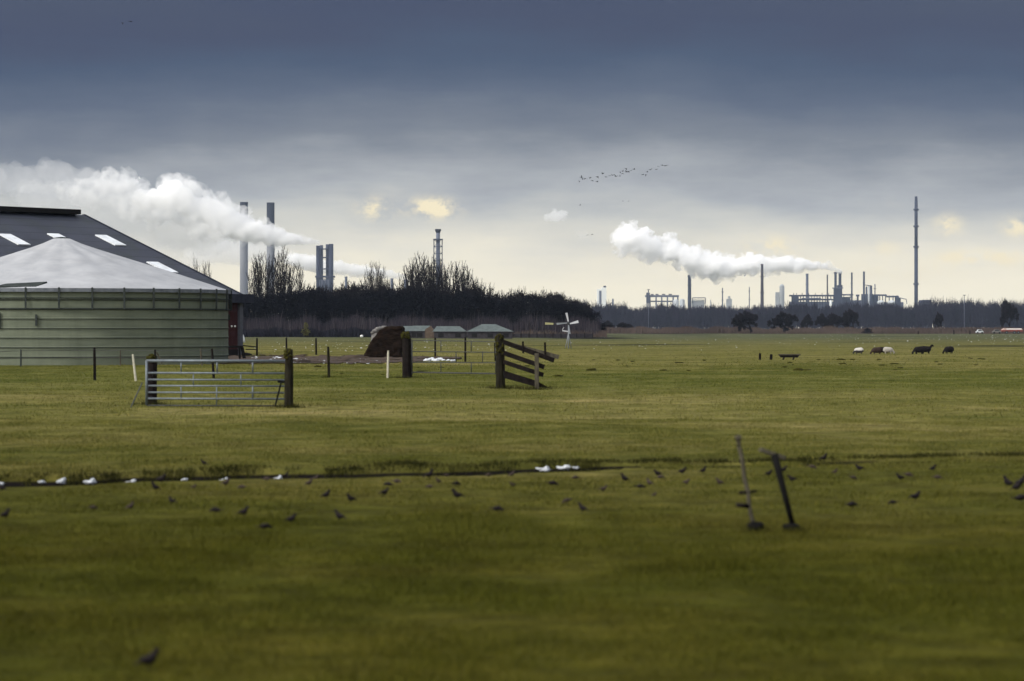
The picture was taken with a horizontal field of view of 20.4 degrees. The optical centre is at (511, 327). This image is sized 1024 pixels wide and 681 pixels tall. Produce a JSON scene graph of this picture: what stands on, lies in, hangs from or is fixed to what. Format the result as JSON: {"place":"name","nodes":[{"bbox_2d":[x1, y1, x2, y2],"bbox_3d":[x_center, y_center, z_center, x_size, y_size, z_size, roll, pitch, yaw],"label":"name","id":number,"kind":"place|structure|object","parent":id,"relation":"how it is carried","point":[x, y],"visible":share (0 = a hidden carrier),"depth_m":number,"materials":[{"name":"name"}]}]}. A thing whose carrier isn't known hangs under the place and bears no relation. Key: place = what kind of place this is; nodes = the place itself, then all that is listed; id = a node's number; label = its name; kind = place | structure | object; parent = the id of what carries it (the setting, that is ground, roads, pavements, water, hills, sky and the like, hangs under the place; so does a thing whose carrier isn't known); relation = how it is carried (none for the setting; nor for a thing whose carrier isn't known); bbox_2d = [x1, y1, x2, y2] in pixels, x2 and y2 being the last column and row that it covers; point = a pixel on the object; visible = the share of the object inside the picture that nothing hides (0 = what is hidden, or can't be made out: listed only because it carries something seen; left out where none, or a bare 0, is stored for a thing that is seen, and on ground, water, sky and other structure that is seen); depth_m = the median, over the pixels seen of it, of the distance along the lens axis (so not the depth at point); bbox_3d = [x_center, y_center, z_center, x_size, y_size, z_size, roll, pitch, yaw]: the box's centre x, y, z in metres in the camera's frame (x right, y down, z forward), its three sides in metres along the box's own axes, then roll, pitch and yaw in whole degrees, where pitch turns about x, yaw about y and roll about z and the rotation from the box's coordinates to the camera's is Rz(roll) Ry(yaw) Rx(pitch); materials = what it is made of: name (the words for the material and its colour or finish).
{"place":"outdoors","nodes":[
{"label":"outdoors","id":0,"kind":"place"},
{"bbox_2d":[222,354,428,363],"bbox_3d":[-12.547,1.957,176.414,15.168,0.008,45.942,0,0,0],"label":"mud track","id":1,"kind":"structure","parent":0,"point":[323,359],"depth_m":175.23,"materials":[{"name":"soil"}]},
{"bbox_2d":[0,328,1023,680],"bbox_3d":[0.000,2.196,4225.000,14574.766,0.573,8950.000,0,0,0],"label":"grass field","id":2,"kind":"structure","parent":0,"point":[732,344],"depth_m":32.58,"materials":[{"name":"plant"}]},
{"bbox_2d":[93,347,95,379],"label":"fence post","id":3,"kind":"object","parent":2,"relation":"on","point":[94,363],"visible":0.93,"depth_m":107.11,"materials":[{"name":"brown wood"}]},
{"bbox_2d":[0,237,231,364],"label":"slurry silo","id":4,"kind":"object","parent":2,"relation":"on","point":[61,293],"visible":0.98,"depth_m":152.48,"materials":[{"name":"metal"}]},
{"bbox_2d":[0,206,253,355],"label":"barn","id":5,"kind":"structure","parent":2,"relation":"on","point":[22,228],"depth_m":205.90,"materials":[{"name":"grey metal"}]},
{"bbox_2d":[134,648,161,669],"bbox_3d":[-2.134,1.943,16.666,0.173,0.126,0.058,-4,1,-10],"label":"bird","id":6,"kind":"object","parent":2,"relation":"on","point":[149,659],"visible":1,"depth_m":16.65},
{"bbox_2d":[146,354,156,404],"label":"gate post","id":7,"kind":"object","parent":2,"relation":"on","point":[152,366],"visible":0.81,"depth_m":73.96,"materials":[{"name":"brown wood"}]},
{"bbox_2d":[145,359,284,406],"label":"field gate","id":8,"kind":"structure","parent":2,"relation":"on","point":[280,381],"depth_m":72.25,"materials":[{"name":"metal"}]},
{"bbox_2d":[228,345,256,358],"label":"trestle","id":9,"kind":"object","parent":2,"relation":"on","point":[242,351],"visible":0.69,"depth_m":179.03,"materials":[{"name":"wood"}]},
{"bbox_2d":[240,202,247,293],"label":"smokestack","id":10,"kind":"object","parent":2,"relation":"on","point":[243,246],"visible":0.81,"depth_m":4074.99,"materials":[{"name":"concrete"}]},
{"bbox_2d":[243,294,264,321],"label":"evergreen tree","id":11,"kind":"object","parent":2,"relation":"on","point":[253,308],"visible":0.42,"depth_m":653.68,"materials":[{"name":"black plant"}]},
{"bbox_2d":[246,255,264,299],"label":"bare tree","id":12,"kind":"object","parent":2,"relation":"on","point":[254,292],"visible":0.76,"depth_m":689.60,"materials":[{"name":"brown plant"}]},
{"bbox_2d":[251,298,274,321],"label":"evergreen tree","id":13,"kind":"object","parent":2,"relation":"on","point":[263,308],"visible":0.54,"depth_m":658.35,"materials":[{"name":"black plant"}]},
{"bbox_2d":[252,251,274,318],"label":"bare tree","id":14,"kind":"object","parent":2,"relation":"on","point":[264,285],"visible":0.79,"depth_m":689.38,"materials":[{"name":"black plant"}]},
{"bbox_2d":[267,202,274,287],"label":"smokestack","id":15,"kind":"object","parent":2,"relation":"on","point":[270,228],"visible":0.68,"depth_m":4075.04,"materials":[{"name":"concrete"}]},
{"bbox_2d":[256,293,289,322],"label":"evergreen tree","id":16,"kind":"object","parent":2,"relation":"on","point":[271,309],"visible":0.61,"depth_m":655.57,"materials":[{"name":"black plant"}]},
{"bbox_2d":[262,249,285,305],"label":"bare tree","id":17,"kind":"object","parent":2,"relation":"on","point":[272,290],"visible":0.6,"depth_m":689.82,"materials":[{"name":"black plant"}]},
{"bbox_2d":[270,245,295,299],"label":"bare tree","id":18,"kind":"object","parent":2,"relation":"on","point":[279,276],"visible":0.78,"depth_m":688.97,"materials":[{"name":"black plant"}]},
{"bbox_2d":[284,348,292,407],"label":"gate post","id":19,"kind":"object","parent":2,"relation":"on","point":[288,381],"visible":0.99,"depth_m":70.92,"materials":[{"name":"wood"}]},
{"bbox_2d":[284,261,304,292],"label":"bare tree","id":20,"kind":"object","parent":2,"relation":"on","point":[296,280],"visible":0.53,"depth_m":689.88,"materials":[{"name":"black plant"}]},
{"bbox_2d":[280,290,311,322],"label":"evergreen tree","id":21,"kind":"object","parent":2,"relation":"on","point":[293,295],"visible":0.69,"depth_m":655.22,"materials":[{"name":"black plant"}]},
{"bbox_2d":[289,288,323,322],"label":"evergreen tree","id":22,"kind":"object","parent":2,"relation":"on","point":[306,297],"visible":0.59,"depth_m":652.32,"materials":[{"name":"black plant"}]},
{"bbox_2d":[243,326,371,336],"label":"brambles","id":23,"kind":"object","parent":2,"relation":"on","point":[350,332],"visible":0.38,"depth_m":597.18,"materials":[{"name":"plant"}]},
{"bbox_2d":[298,289,335,322],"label":"evergreen tree","id":24,"kind":"object","parent":2,"relation":"on","point":[318,297],"visible":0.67,"depth_m":656.55,"materials":[{"name":"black plant"}]},
{"bbox_2d":[315,244,334,292],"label":"flue bundle","id":25,"kind":"object","parent":2,"relation":"on","point":[321,281],"visible":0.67,"depth_m":3958.00,"materials":[{"name":"metal"}]},
{"bbox_2d":[330,279,362,318],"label":"bare tree","id":26,"kind":"object","parent":2,"relation":"on","point":[348,286],"visible":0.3,"depth_m":667.09,"materials":[{"name":"black plant"}]},
{"bbox_2d":[331,293,364,321],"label":"evergreen tree","id":27,"kind":"object","parent":2,"relation":"on","point":[346,315],"visible":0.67,"depth_m":655.43,"materials":[{"name":"black plant"}]},
{"bbox_2d":[342,281,371,313],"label":"bare tree","id":28,"kind":"object","parent":2,"relation":"on","point":[359,288],"visible":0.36,"depth_m":666.54,"materials":[{"name":"black plant"}]},
{"bbox_2d":[357,290,394,323],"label":"evergreen tree","id":29,"kind":"object","parent":2,"relation":"on","point":[376,296],"visible":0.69,"depth_m":653.31,"materials":[{"name":"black plant"}]},
{"bbox_2d":[368,261,383,288],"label":"bare tree","id":30,"kind":"object","parent":2,"relation":"on","point":[371,274],"visible":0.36,"depth_m":689.99,"materials":[{"name":"black plant"}]},
{"bbox_2d":[364,326,404,356],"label":"straw heap","id":31,"kind":"object","parent":2,"relation":"on","point":[384,340],"visible":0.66,"depth_m":187.50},
{"bbox_2d":[368,289,400,322],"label":"evergreen tree","id":32,"kind":"object","parent":2,"relation":"on","point":[386,296],"visible":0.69,"depth_m":657.47,"materials":[{"name":"black plant"}]},
{"bbox_2d":[381,291,409,321],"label":"evergreen tree","id":33,"kind":"object","parent":2,"relation":"on","point":[397,307],"visible":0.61,"depth_m":654.97,"materials":[{"name":"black plant"}]},
{"bbox_2d":[391,293,419,321],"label":"evergreen tree","id":34,"kind":"object","parent":2,"relation":"on","point":[404,300],"visible":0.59,"depth_m":653.64,"materials":[{"name":"black plant"}]},
{"bbox_2d":[401,331,411,377],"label":"gate post","id":35,"kind":"object","parent":2,"relation":"on","point":[406,351],"visible":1,"depth_m":113.06,"materials":[{"name":"brown wood"}]},
{"bbox_2d":[411,340,495,374],"bbox_3d":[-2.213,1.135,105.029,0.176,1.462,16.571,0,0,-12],"label":"field gate","id":36,"kind":"structure","parent":35,"relation":"attached to","point":[412,362],"depth_m":104.61,"materials":[{"name":"metal"}]},
{"bbox_2d":[392,258,426,288],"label":"bare tree","id":37,"kind":"object","parent":2,"relation":"on","point":[412,271],"visible":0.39,"depth_m":688.53,"materials":[{"name":"black plant"}]},
{"bbox_2d":[403,326,415,337],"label":"shed","id":38,"kind":"structure","parent":2,"relation":"on","point":[410,329],"depth_m":540.36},
{"bbox_2d":[394,288,430,322],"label":"evergreen tree","id":39,"kind":"object","parent":2,"relation":"on","point":[409,306],"visible":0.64,"depth_m":652.15,"materials":[{"name":"black plant"}]},
{"bbox_2d":[243,311,599,334],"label":"saplings","id":40,"kind":"object","parent":2,"relation":"on","point":[522,325],"visible":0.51,"depth_m":607.31,"materials":[{"name":"plant"}]},
{"bbox_2d":[401,289,442,322],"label":"evergreen tree","id":41,"kind":"object","parent":2,"relation":"on","point":[423,306],"visible":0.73,"depth_m":651.11,"materials":[{"name":"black plant"}]},
{"bbox_2d":[407,252,436,313],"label":"bare tree","id":42,"kind":"object","parent":2,"relation":"on","point":[415,275],"visible":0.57,"depth_m":689.47,"materials":[{"name":"black plant"}]},
{"bbox_2d":[243,313,601,333],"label":"undergrowth","id":43,"kind":"object","parent":2,"relation":"on","point":[321,327],"visible":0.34,"depth_m":616.48,"materials":[{"name":"plant"}]},
{"bbox_2d":[413,326,434,337],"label":"shed","id":44,"kind":"structure","parent":2,"relation":"on","point":[424,331],"depth_m":530.25,"materials":[{"name":"metal"}]},
{"bbox_2d":[419,257,449,307],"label":"bare tree","id":45,"kind":"object","parent":2,"relation":"on","point":[434,281],"visible":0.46,"depth_m":688.97,"materials":[{"name":"black plant"}]},
{"bbox_2d":[433,229,442,286],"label":"lattice tower","id":46,"kind":"structure","parent":2,"relation":"on","point":[438,246],"depth_m":2698.14,"materials":[{"name":"grey metal"}]},
{"bbox_2d":[429,258,457,293],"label":"bare tree","id":47,"kind":"object","parent":2,"relation":"on","point":[444,273],"visible":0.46,"depth_m":689.18,"materials":[{"name":"black plant"}]},
{"bbox_2d":[430,294,458,323],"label":"evergreen tree","id":48,"kind":"object","parent":2,"relation":"on","point":[443,306],"visible":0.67,"depth_m":652.60,"materials":[{"name":"black plant"}]},
{"bbox_2d":[433,326,465,337],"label":"shed","id":49,"kind":"structure","parent":2,"relation":"on","point":[449,334],"depth_m":525.30,"materials":[{"name":"metal"}]},
{"bbox_2d":[437,260,471,293],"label":"bare tree","id":50,"kind":"object","parent":2,"relation":"on","point":[457,276],"visible":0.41,"depth_m":688.81,"materials":[{"name":"black plant"}]},
{"bbox_2d":[446,283,470,317],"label":"bare tree","id":51,"kind":"object","parent":2,"relation":"on","point":[458,284],"visible":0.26,"depth_m":667.81,"materials":[{"name":"black plant"}]},
{"bbox_2d":[440,290,479,324],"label":"evergreen tree","id":52,"kind":"object","parent":2,"relation":"on","point":[459,306],"visible":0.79,"depth_m":651.01,"materials":[{"name":"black plant"}]},
{"bbox_2d":[452,266,481,291],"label":"bare tree","id":53,"kind":"object","parent":2,"relation":"on","point":[471,280],"visible":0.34,"depth_m":689.35,"materials":[{"name":"black plant"}]},
{"bbox_2d":[462,292,494,322],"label":"evergreen tree","id":54,"kind":"object","parent":2,"relation":"on","point":[483,309],"visible":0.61,"depth_m":649.90,"materials":[{"name":"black plant"}]},
{"bbox_2d":[469,282,492,314],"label":"bare tree","id":55,"kind":"object","parent":2,"relation":"on","point":[488,292],"visible":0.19,"depth_m":667.49,"materials":[{"name":"black plant"}]},
{"bbox_2d":[476,297,499,321],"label":"evergreen tree","id":56,"kind":"object","parent":2,"relation":"on","point":[492,303],"visible":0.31,"depth_m":658.03,"materials":[{"name":"black plant"}]},
{"bbox_2d":[468,324,511,338],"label":"shed","id":57,"kind":"structure","parent":2,"relation":"on","point":[485,335],"depth_m":520.30,"materials":[{"name":"metal"}]},
{"bbox_2d":[494,333,504,387],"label":"gate post","id":58,"kind":"object","parent":2,"relation":"on","point":[500,350],"visible":1,"depth_m":93.62,"materials":[{"name":"wood"}]},
{"bbox_2d":[490,300,512,323],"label":"evergreen tree","id":59,"kind":"object","parent":2,"relation":"on","point":[501,308],"visible":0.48,"depth_m":655.80,"materials":[{"name":"black plant"}]},
{"bbox_2d":[498,288,518,317],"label":"bare tree","id":60,"kind":"object","parent":2,"relation":"on","point":[503,295],"visible":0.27,"depth_m":667.32,"materials":[{"name":"black plant"}]},
{"bbox_2d":[498,299,522,323],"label":"evergreen tree","id":61,"kind":"object","parent":2,"relation":"on","point":[508,303],"visible":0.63,"depth_m":657.89,"materials":[{"name":"black plant"}]},
{"bbox_2d":[0,374,1023,533],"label":"rank grass","id":62,"kind":"structure","parent":2,"relation":"on","point":[399,462],"depth_m":40.36,"materials":[{"name":"plant"}]},
{"bbox_2d":[510,298,534,322],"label":"evergreen tree","id":63,"kind":"object","parent":2,"relation":"on","point":[520,305],"visible":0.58,"depth_m":653.78,"materials":[{"name":"black plant"}]},
{"bbox_2d":[503,340,554,388],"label":"rail wing","id":64,"kind":"structure","parent":2,"relation":"on","point":[525,380],"depth_m":92.95,"materials":[{"name":"wood"}]},
{"bbox_2d":[465,333,592,337],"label":"plank fence","id":65,"kind":"object","parent":2,"relation":"on","point":[576,335],"visible":0.4,"depth_m":562.65,"materials":[{"name":"brown wood"}]},
{"bbox_2d":[518,294,545,320],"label":"evergreen tree","id":66,"kind":"object","parent":2,"relation":"on","point":[533,297],"visible":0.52,"depth_m":653.37,"materials":[{"name":"black plant"}]},
{"bbox_2d":[517,341,558,358],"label":"rail wing","id":67,"kind":"structure","parent":2,"relation":"on","point":[553,355],"depth_m":107.12,"materials":[{"name":"wood"}]},
{"bbox_2d":[526,298,556,321],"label":"evergreen tree","id":68,"kind":"object","parent":2,"relation":"on","point":[543,301],"visible":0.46,"depth_m":651.31,"materials":[{"name":"green plant"}]},
{"bbox_2d":[534,289,557,314],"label":"bare tree","id":69,"kind":"object","parent":2,"relation":"on","point":[549,298],"visible":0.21,"depth_m":666.82,"materials":[{"name":"black plant"}]},
{"bbox_2d":[542,301,562,326],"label":"evergreen tree","id":70,"kind":"object","parent":2,"relation":"on","point":[551,304],"visible":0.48,"depth_m":654.73,"materials":[{"name":"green plant"}]},
{"bbox_2d":[513,329,606,336],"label":"reeds","id":71,"kind":"object","parent":2,"relation":"on","point":[601,333],"visible":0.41,"depth_m":603.84,"materials":[{"name":"plant"}]},
{"bbox_2d":[551,301,569,322],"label":"evergreen tree","id":72,"kind":"object","parent":2,"relation":"on","point":[560,308],"visible":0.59,"depth_m":655.86,"materials":[{"name":"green plant"}]},
{"bbox_2d":[545,313,578,347],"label":"wind pump","id":73,"kind":"object","parent":2,"relation":"on","point":[568,331],"visible":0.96,"depth_m":272.67,"materials":[{"name":"metal"}]},
{"bbox_2d":[560,302,579,323],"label":"evergreen tree","id":74,"kind":"object","parent":2,"relation":"on","point":[569,306],"visible":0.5,"depth_m":653.70,"materials":[{"name":"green plant"}]},
{"bbox_2d":[573,304,587,322],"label":"evergreen tree","id":75,"kind":"object","parent":2,"relation":"on","point":[581,312],"visible":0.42,"depth_m":653.77,"materials":[{"name":"green plant"}]},
{"bbox_2d":[301,357,984,375],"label":"tussocks","id":76,"kind":"object","parent":2,"relation":"on","point":[795,369],"visible":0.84,"depth_m":143.30,"materials":[{"name":"plant"}]},
{"bbox_2d":[731,310,757,333],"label":"thorn tree","id":77,"kind":"object","parent":2,"relation":"on","point":[739,320],"visible":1,"depth_m":948.72,"materials":[{"name":"plant"}]},
{"bbox_2d":[735,435,763,530],"bbox_3d":[2.329,1.534,27.908,0.291,0.965,0.155,0,0,0],"label":"leaning pole","id":78,"kind":"object","parent":2,"relation":"on","point":[747,492],"visible":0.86,"depth_m":27.89,"materials":[{"name":"grey wood"}]},
{"bbox_2d":[760,264,763,306],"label":"chimney","id":79,"kind":"object","parent":2,"relation":"on","point":[762,292],"visible":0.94,"depth_m":4597.94,"materials":[{"name":"metal"}]},
{"bbox_2d":[759,448,805,531],"bbox_3d":[2.650,1.598,27.911,0.462,0.841,0.144,0,0,0],"label":"leaning pole","id":80,"kind":"object","parent":2,"relation":"on","point":[775,457],"visible":0.93,"depth_m":27.88,"materials":[{"name":"black wood"}]},
{"bbox_2d":[767,312,798,331],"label":"thorn tree","id":81,"kind":"object","parent":2,"relation":"on","point":[787,320],"visible":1,"depth_m":949.37,"materials":[{"name":"plant"}]},
{"bbox_2d":[574,294,1023,329],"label":"woods","id":82,"kind":"object","parent":2,"relation":"on","point":[951,312],"visible":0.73,"depth_m":2486.84,"materials":[{"name":"plant"}]},
{"bbox_2d":[800,314,812,329],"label":"thorn tree","id":83,"kind":"object","parent":2,"relation":"on","point":[807,320],"visible":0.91,"depth_m":1118.95,"materials":[{"name":"plant"}]},
{"bbox_2d":[605,325,1023,333],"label":"reeds","id":84,"kind":"object","parent":2,"relation":"on","point":[677,330],"visible":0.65,"depth_m":974.32,"materials":[{"name":"plant"}]},
{"bbox_2d":[814,313,828,328],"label":"thorn tree","id":85,"kind":"object","parent":2,"relation":"on","point":[821,319],"visible":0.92,"depth_m":1118.89,"materials":[{"name":"plant"}]},
{"bbox_2d":[827,313,845,327],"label":"thorn tree","id":86,"kind":"object","parent":2,"relation":"on","point":[835,319],"visible":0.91,"depth_m":1117.50,"materials":[{"name":"plant"}]},
{"bbox_2d":[832,272,842,306],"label":"steaming chimneys","id":87,"kind":"object","parent":2,"relation":"on","point":[837,291],"visible":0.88,"depth_m":4997.00,"materials":[{"name":"metal"}]},
{"bbox_2d":[789,293,833,309],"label":"pipe bridge","id":88,"kind":"structure","parent":87,"relation":"attached to","point":[795,299],"depth_m":4999.00,"materials":[{"name":"metal"}]},
{"bbox_2d":[841,308,858,326],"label":"thorn tree","id":89,"kind":"object","parent":2,"relation":"on","point":[850,316],"visible":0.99,"depth_m":1118.44,"materials":[{"name":"plant"}]},
{"bbox_2d":[913,196,918,303],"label":"tall mast","id":90,"kind":"object","parent":2,"relation":"on","point":[916,247],"visible":0.96,"depth_m":4397.81,"materials":[{"name":"metal"}]},
{"bbox_2d":[933,312,943,327],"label":"thorn tree","id":91,"kind":"object","parent":2,"relation":"on","point":[938,318],"visible":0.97,"depth_m":1119.78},
{"bbox_2d":[1000,298,1019,327],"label":"thorn tree","id":92,"kind":"object","parent":2,"relation":"on","point":[1008,309],"visible":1,"depth_m":1117.79,"materials":[{"name":"plant"}]},
{"bbox_2d":[1000,328,1022,333],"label":"trailer","id":93,"kind":"object","parent":2,"relation":"on","point":[1013,330],"visible":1,"depth_m":930.00,"materials":[{"name":"paint"}]},
{"bbox_2d":[0,0,1023,327],"label":"sky","id":94,"kind":"structure","parent":0,"point":[796,139],"materials":[{"name":"grey"}]},
{"bbox_2d":[597,286,605,307],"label":"silo tower","id":95,"kind":"structure","parent":0,"point":[601,295],"depth_m":5000.20,"materials":[{"name":"grey metal"}]},
{"bbox_2d":[645,293,678,307],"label":"pipe platform","id":96,"kind":"structure","parent":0,"point":[661,296],"depth_m":4999.00,"materials":[{"name":"grey metal"}]},
{"bbox_2d":[687,275,691,307],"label":"chimney","id":97,"kind":"object","parent":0,"point":[689,285],"visible":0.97,"depth_m":4997.42,"materials":[{"name":"metal"}]},
{"bbox_2d":[691,297,705,308],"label":"process rack","id":98,"kind":"object","parent":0,"point":[695,303],"visible":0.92,"depth_m":5004.00,"materials":[{"name":"grey metal"}]},
{"bbox_2d":[775,284,783,307],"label":"silo tower","id":99,"kind":"structure","parent":0,"point":[779,296],"depth_m":4996.80,"materials":[{"name":"metal"}]},
{"bbox_2d":[842,294,861,305],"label":"refinery block","id":100,"kind":"structure","parent":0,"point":[846,299],"depth_m":5003.00,"materials":[{"name":"metal"}]},
{"bbox_2d":[861,285,872,306],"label":"refinery columns","id":101,"kind":"structure","parent":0,"point":[869,296],"depth_m":4994.54,"materials":[{"name":"metal"}]},
{"bbox_2d":[873,294,906,307],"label":"refinery block","id":102,"kind":"structure","parent":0,"point":[897,300],"depth_m":5000.00,"materials":[{"name":"metal"}]},
{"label":"fence post","id":103,"kind":"object","parent":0,"visible":0},
{"bbox_2d":[0,350,227,358],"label":"fence wire","id":104,"kind":"object","parent":103,"relation":"attached to","point":[112,350],"visible":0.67,"depth_m":149.79,"materials":[{"name":"metal"}]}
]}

